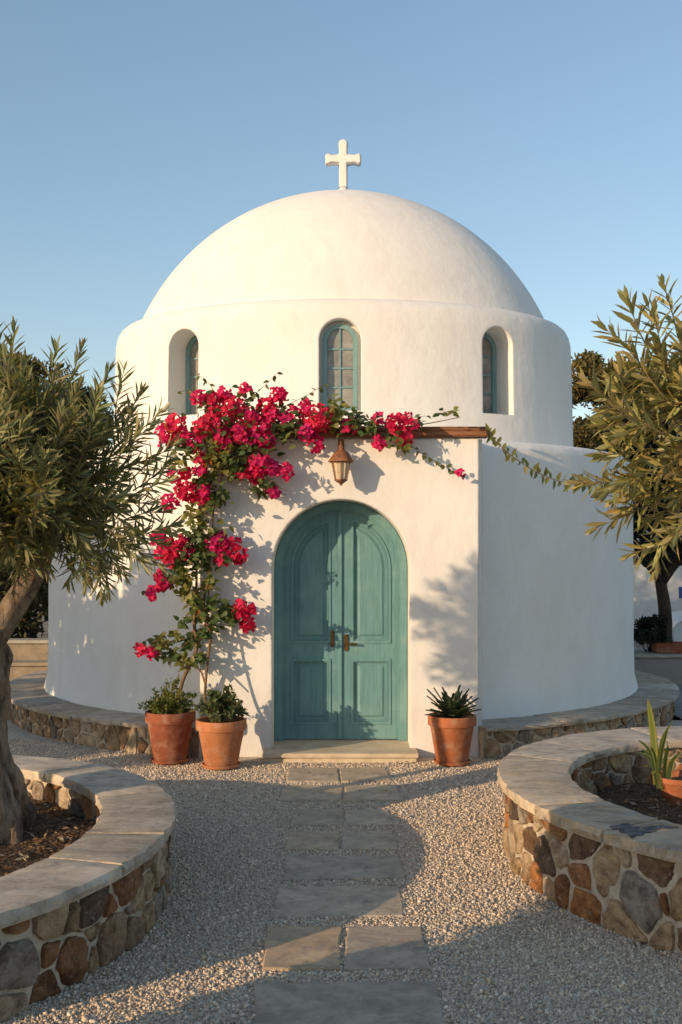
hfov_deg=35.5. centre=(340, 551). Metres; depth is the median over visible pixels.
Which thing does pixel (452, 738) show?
terracotta pot
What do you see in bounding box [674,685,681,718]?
patio
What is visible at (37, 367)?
pine tree
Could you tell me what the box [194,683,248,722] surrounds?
potted shrub
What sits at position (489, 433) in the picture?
trailing vine
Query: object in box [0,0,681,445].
sky
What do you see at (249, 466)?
bougainvillea
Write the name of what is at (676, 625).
wall
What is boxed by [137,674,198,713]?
potted shrub
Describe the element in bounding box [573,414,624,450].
hedge shrub
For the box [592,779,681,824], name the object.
leaf litter
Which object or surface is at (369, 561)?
door
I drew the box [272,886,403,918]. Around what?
flagstone
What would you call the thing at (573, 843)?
stone planter
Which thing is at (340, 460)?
wall lantern
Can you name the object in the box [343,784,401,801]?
flagstone
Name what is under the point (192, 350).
window
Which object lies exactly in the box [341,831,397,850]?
flagstone
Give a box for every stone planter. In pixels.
[0,755,176,1022]
[497,726,681,954]
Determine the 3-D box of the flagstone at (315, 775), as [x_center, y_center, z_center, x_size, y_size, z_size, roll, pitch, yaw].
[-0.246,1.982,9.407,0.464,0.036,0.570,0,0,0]
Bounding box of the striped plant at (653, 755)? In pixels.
[636,699,681,789]
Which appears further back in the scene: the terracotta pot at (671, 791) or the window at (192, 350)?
the window at (192, 350)
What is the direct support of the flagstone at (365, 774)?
on the gravel path
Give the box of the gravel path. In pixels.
[6,720,681,1023]
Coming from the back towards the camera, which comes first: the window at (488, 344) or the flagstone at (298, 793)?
the window at (488, 344)
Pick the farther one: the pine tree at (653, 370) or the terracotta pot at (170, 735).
the pine tree at (653, 370)
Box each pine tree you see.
[1,351,78,636]
[62,382,113,440]
[571,349,635,457]
[619,362,675,410]
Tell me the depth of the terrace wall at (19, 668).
15.30 m
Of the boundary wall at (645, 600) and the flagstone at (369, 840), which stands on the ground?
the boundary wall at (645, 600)
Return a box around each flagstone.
[253,981,443,1023]
[262,926,341,971]
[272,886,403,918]
[279,785,342,801]
[283,855,403,881]
[284,831,338,850]
[286,767,338,782]
[290,810,342,826]
[339,767,390,782]
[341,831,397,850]
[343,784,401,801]
[344,926,431,971]
[345,810,393,826]
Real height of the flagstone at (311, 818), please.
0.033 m
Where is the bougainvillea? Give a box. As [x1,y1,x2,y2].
[132,372,465,703]
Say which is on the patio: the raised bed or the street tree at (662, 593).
the raised bed
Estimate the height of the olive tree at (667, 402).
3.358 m
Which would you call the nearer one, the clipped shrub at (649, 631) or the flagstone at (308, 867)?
the flagstone at (308, 867)
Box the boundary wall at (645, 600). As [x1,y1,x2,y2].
[633,506,681,641]
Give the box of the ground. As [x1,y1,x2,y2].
[7,572,681,719]
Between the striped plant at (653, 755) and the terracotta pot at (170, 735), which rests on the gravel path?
the terracotta pot at (170, 735)
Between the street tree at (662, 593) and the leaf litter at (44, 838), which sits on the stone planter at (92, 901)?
the leaf litter at (44, 838)
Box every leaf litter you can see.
[0,802,91,876]
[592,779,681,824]
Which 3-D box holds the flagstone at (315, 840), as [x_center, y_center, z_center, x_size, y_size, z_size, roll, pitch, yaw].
[-0.192,1.983,7.268,0.362,0.034,0.473,0,0,0]
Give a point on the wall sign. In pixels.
(680, 592)
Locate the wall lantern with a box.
[328,439,353,485]
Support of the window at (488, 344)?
in the chapel
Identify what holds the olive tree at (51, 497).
in the stone planter at (92, 901)
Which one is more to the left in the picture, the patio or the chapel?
the chapel
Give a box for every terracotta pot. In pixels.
[145,708,195,764]
[196,716,246,769]
[428,712,475,766]
[660,770,681,802]
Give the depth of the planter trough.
15.90 m
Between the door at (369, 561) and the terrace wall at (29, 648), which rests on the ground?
the terrace wall at (29, 648)
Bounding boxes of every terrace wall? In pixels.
[7,638,47,659]
[9,660,47,680]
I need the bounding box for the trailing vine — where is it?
[485,424,614,494]
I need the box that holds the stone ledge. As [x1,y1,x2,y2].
[8,669,678,758]
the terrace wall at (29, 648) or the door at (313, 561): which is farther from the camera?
the terrace wall at (29, 648)
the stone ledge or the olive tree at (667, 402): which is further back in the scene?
the stone ledge
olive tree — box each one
[0,315,188,844]
[562,273,681,587]
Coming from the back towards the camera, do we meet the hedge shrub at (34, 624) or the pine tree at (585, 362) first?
the pine tree at (585, 362)
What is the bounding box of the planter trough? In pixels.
[651,641,681,652]
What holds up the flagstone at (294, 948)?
on the gravel path
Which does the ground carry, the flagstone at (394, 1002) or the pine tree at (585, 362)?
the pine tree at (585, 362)
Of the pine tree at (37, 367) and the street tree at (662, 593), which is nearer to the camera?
the street tree at (662, 593)
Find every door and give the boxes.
[285,512,341,738]
[342,512,396,738]
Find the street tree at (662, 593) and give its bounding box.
[592,410,681,640]
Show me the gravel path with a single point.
(15, 732)
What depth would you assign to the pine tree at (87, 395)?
25.25 m
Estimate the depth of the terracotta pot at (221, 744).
9.58 m
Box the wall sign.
[679,587,681,597]
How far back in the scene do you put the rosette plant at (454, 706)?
9.82 m
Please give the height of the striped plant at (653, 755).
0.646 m
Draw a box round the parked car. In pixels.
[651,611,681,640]
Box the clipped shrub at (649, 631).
[634,613,672,651]
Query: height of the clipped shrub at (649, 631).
1.159 m
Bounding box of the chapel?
[44,139,637,762]
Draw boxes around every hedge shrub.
[0,559,48,637]
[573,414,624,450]
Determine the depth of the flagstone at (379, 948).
5.28 m
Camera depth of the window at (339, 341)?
12.22 m
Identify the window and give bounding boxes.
[186,336,198,414]
[322,324,357,410]
[482,333,495,413]
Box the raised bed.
[634,648,681,684]
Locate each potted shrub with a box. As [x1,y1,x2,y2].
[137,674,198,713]
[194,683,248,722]
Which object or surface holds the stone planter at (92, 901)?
on the gravel path
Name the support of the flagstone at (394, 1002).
on the gravel path
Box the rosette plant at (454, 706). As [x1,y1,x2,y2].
[425,685,480,717]
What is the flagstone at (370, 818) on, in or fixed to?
on the gravel path

